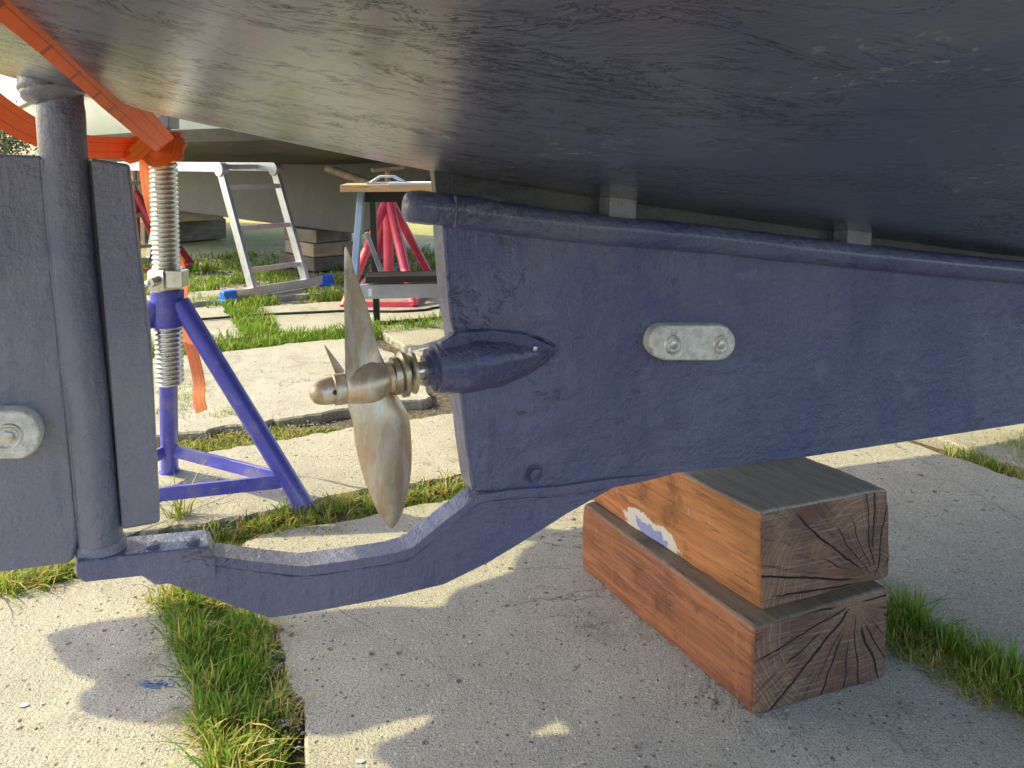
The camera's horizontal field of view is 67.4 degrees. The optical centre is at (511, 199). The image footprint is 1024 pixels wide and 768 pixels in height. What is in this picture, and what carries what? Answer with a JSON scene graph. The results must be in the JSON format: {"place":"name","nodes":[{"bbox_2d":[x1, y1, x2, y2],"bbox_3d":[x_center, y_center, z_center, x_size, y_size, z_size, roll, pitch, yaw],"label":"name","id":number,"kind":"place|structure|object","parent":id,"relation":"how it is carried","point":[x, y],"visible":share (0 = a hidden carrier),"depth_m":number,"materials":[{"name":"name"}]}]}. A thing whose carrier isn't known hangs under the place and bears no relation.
{"place":"outdoors","nodes":[
{"label":"outdoors","id":0,"kind":"place"},
{"bbox_2d":[0,75,37,154],"label":"sky","id":1,"kind":"structure","parent":0,"point":[7,84],"materials":[{"name":"white"}]},
{"bbox_2d":[0,285,1023,767],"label":"concrete paving","id":2,"kind":"structure","parent":0,"point":[532,675],"depth_m":1.33,"materials":[{"name":"grey concrete"}]},
{"bbox_2d":[135,678,173,692],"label":"blue paint crumbs","id":3,"kind":"object","parent":2,"relation":"on","point":[148,684],"visible":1,"depth_m":1.24,"materials":[{"name":"blue paint"}]},
{"bbox_2d":[119,162,334,301],"bbox_3d":[-2.269,0.150,5.453,2.026,0.833,0.848,2,4,36],"label":"folding ladder","id":4,"kind":"object","parent":2,"relation":"on","point":[221,170],"visible":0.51,"depth_m":5.00,"materials":[{"name":"metal"}]},
{"bbox_2d":[145,113,316,513],"bbox_3d":[-0.786,0.253,1.781,0.539,1.029,0.475,1,3,22],"label":"jack stand","id":5,"kind":"object","parent":2,"relation":"on","point":[172,311],"visible":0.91,"depth_m":1.84,"materials":[{"name":"metal"}]},
{"bbox_2d":[0,0,206,413],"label":"lashing strap","id":6,"kind":"object","parent":5,"relation":"attached to","point":[154,142],"visible":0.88,"depth_m":1.35,"materials":[{"name":"orange fabric"}]},
{"bbox_2d":[0,0,1023,617],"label":"sailing boat","id":7,"kind":"object","parent":5,"relation":"on","point":[674,236],"visible":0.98,"depth_m":0.95,"materials":[{"name":"paint"}]},
{"bbox_2d":[19,641,471,763],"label":"paint flakes","id":8,"kind":"object","parent":2,"relation":"on","point":[359,760],"visible":0.82,"depth_m":1.19,"materials":[{"name":"white paint"}]},
{"bbox_2d":[201,306,439,319],"bbox_3d":[-0.860,0.623,4.240,2.337,0.014,0.181,-1,3,-17],"label":"power cable","id":9,"kind":"object","parent":2,"relation":"on","point":[330,311],"visible":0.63,"depth_m":4.24,"materials":[{"name":"black rubber"}]},
{"bbox_2d":[340,165,430,306],"bbox_3d":[-0.788,0.190,5.046,0.518,0.832,1.307,0,3,0],"label":"boat stand","id":10,"kind":"object","parent":2,"relation":"on","point":[392,226],"visible":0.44,"depth_m":4.87,"materials":[{"name":"red paint"}]},
{"bbox_2d":[352,192,438,321],"bbox_3d":[-0.228,0.303,3.774,1.120,0.714,0.639,0,3,-7],"label":"work trestle","id":11,"kind":"object","parent":2,"relation":"on","point":[392,284],"visible":0.23,"depth_m":3.53,"materials":[{"name":"blue paint"}]},
{"bbox_2d":[340,183,431,191],"bbox_3d":[-0.175,-0.061,3.684,1.240,0.032,0.280,0,3,-6],"label":"board","id":12,"kind":"object","parent":11,"relation":"on","point":[355,187],"visible":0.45,"depth_m":3.50,"materials":[{"name":"brown wood"}]},
{"bbox_2d":[366,175,406,183],"bbox_3d":[-0.572,-0.093,3.580,0.200,0.042,0.080,0,3,0],"label":"hand tool","id":13,"kind":"object","parent":12,"relation":"on","point":[377,178],"visible":0.76,"depth_m":3.54,"materials":[{"name":"silver metal"}]},
{"bbox_2d":[388,181,430,184],"bbox_3d":[-0.424,-0.078,3.601,0.304,0.010,0.161,0,3,-8],"label":"paper sheet","id":14,"kind":"object","parent":12,"relation":"on","point":[411,183],"visible":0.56,"depth_m":3.52,"materials":[{"name":"white paper"}]},
{"bbox_2d":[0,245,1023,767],"bbox_3d":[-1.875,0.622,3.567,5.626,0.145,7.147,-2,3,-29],"label":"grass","id":15,"kind":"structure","parent":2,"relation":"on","point":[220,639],"depth_m":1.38,"materials":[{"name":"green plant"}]},
{"bbox_2d":[583,501,886,713],"bbox_3d":[0.380,0.701,1.424,0.264,0.156,0.513,-2,3,-28],"label":"timber block","id":16,"kind":"object","parent":2,"relation":"on","point":[752,658],"depth_m":1.24,"materials":[{"name":"brown wood"}]},
{"bbox_2d":[592,457,888,608],"bbox_3d":[0.387,0.549,1.434,0.276,0.170,0.518,-2,3,-30],"label":"timber block","id":17,"kind":"object","parent":16,"relation":"on","point":[765,535],"depth_m":1.26,"materials":[{"name":"brown wood"}]},
{"bbox_2d":[8,217,1023,767],"bbox_3d":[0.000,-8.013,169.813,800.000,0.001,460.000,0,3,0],"label":"ground","id":18,"kind":"structure","parent":0,"point":[258,241],"depth_m":6.29,"materials":[{"name":"soil"}]},
{"bbox_2d":[0,98,37,154],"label":"tree","id":19,"kind":"object","parent":18,"relation":"on","point":[6,147],"visible":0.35,"depth_m":29.65,"materials":[{"name":"green plant"}]},
{"bbox_2d":[131,161,194,272],"bbox_3d":[-2.958,0.123,6.091,0.803,0.866,0.681,-1,3,-17],"label":"boat stand","id":20,"kind":"object","parent":18,"relation":"on","point":[140,207],"visible":0.2,"depth_m":6.00,"materials":[{"name":"red paint"}]},
{"bbox_2d":[140,218,225,243],"bbox_3d":[-3.630,0.327,8.283,0.500,0.218,0.900,2,4,39],"label":"crib timber","id":21,"kind":"object","parent":18,"relation":"on","point":[200,230],"visible":0.38,"depth_m":8.22,"materials":[{"name":"wood"}]},
{"bbox_2d":[140,211,223,222],"bbox_3d":[-3.599,0.164,8.235,0.800,0.108,0.620,-2,4,-38],"label":"crib timber","id":22,"kind":"object","parent":21,"relation":"on","point":[186,216],"visible":0.23,"depth_m":8.05,"materials":[{"name":"wood"}]},
{"bbox_2d":[17,97,430,233],"bbox_3d":[-2.494,-0.591,7.106,9.900,1.538,2.730,3,4,45],"label":"moored boat","id":23,"kind":"object","parent":22,"relation":"on","point":[317,198],"visible":0.21,"depth_m":5.96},
{"bbox_2d":[324,164,370,182],"bbox_3d":[-1.101,-0.155,5.274,0.426,0.181,0.055,1,3,21],"label":"wooden pole","id":24,"kind":"object","parent":23,"relation":"attached to","point":[341,173],"visible":0.66,"depth_m":5.27,"materials":[{"name":"brown wood"}]},
{"bbox_2d":[279,252,351,271],"bbox_3d":[-1.571,0.489,6.245,0.500,0.108,0.420,3,4,42],"label":"crib timber","id":25,"kind":"object","parent":18,"relation":"on","point":[317,264],"visible":0.49,"depth_m":6.03,"materials":[{"name":"wood"}]},
{"bbox_2d":[285,240,352,256],"bbox_3d":[-1.565,0.382,6.232,0.360,0.103,0.480,-3,4,-43],"label":"crib timber","id":26,"kind":"object","parent":25,"relation":"on","point":[322,249],"visible":0.61,"depth_m":6.05,"materials":[{"name":"brown wood"}]},
{"bbox_2d":[284,226,351,242],"bbox_3d":[-1.579,0.276,6.241,0.460,0.103,0.340,3,4,41],"label":"crib timber","id":27,"kind":"object","parent":26,"relation":"on","point":[310,235],"visible":0.76,"depth_m":6.07,"materials":[{"name":"wood"}]}
]}

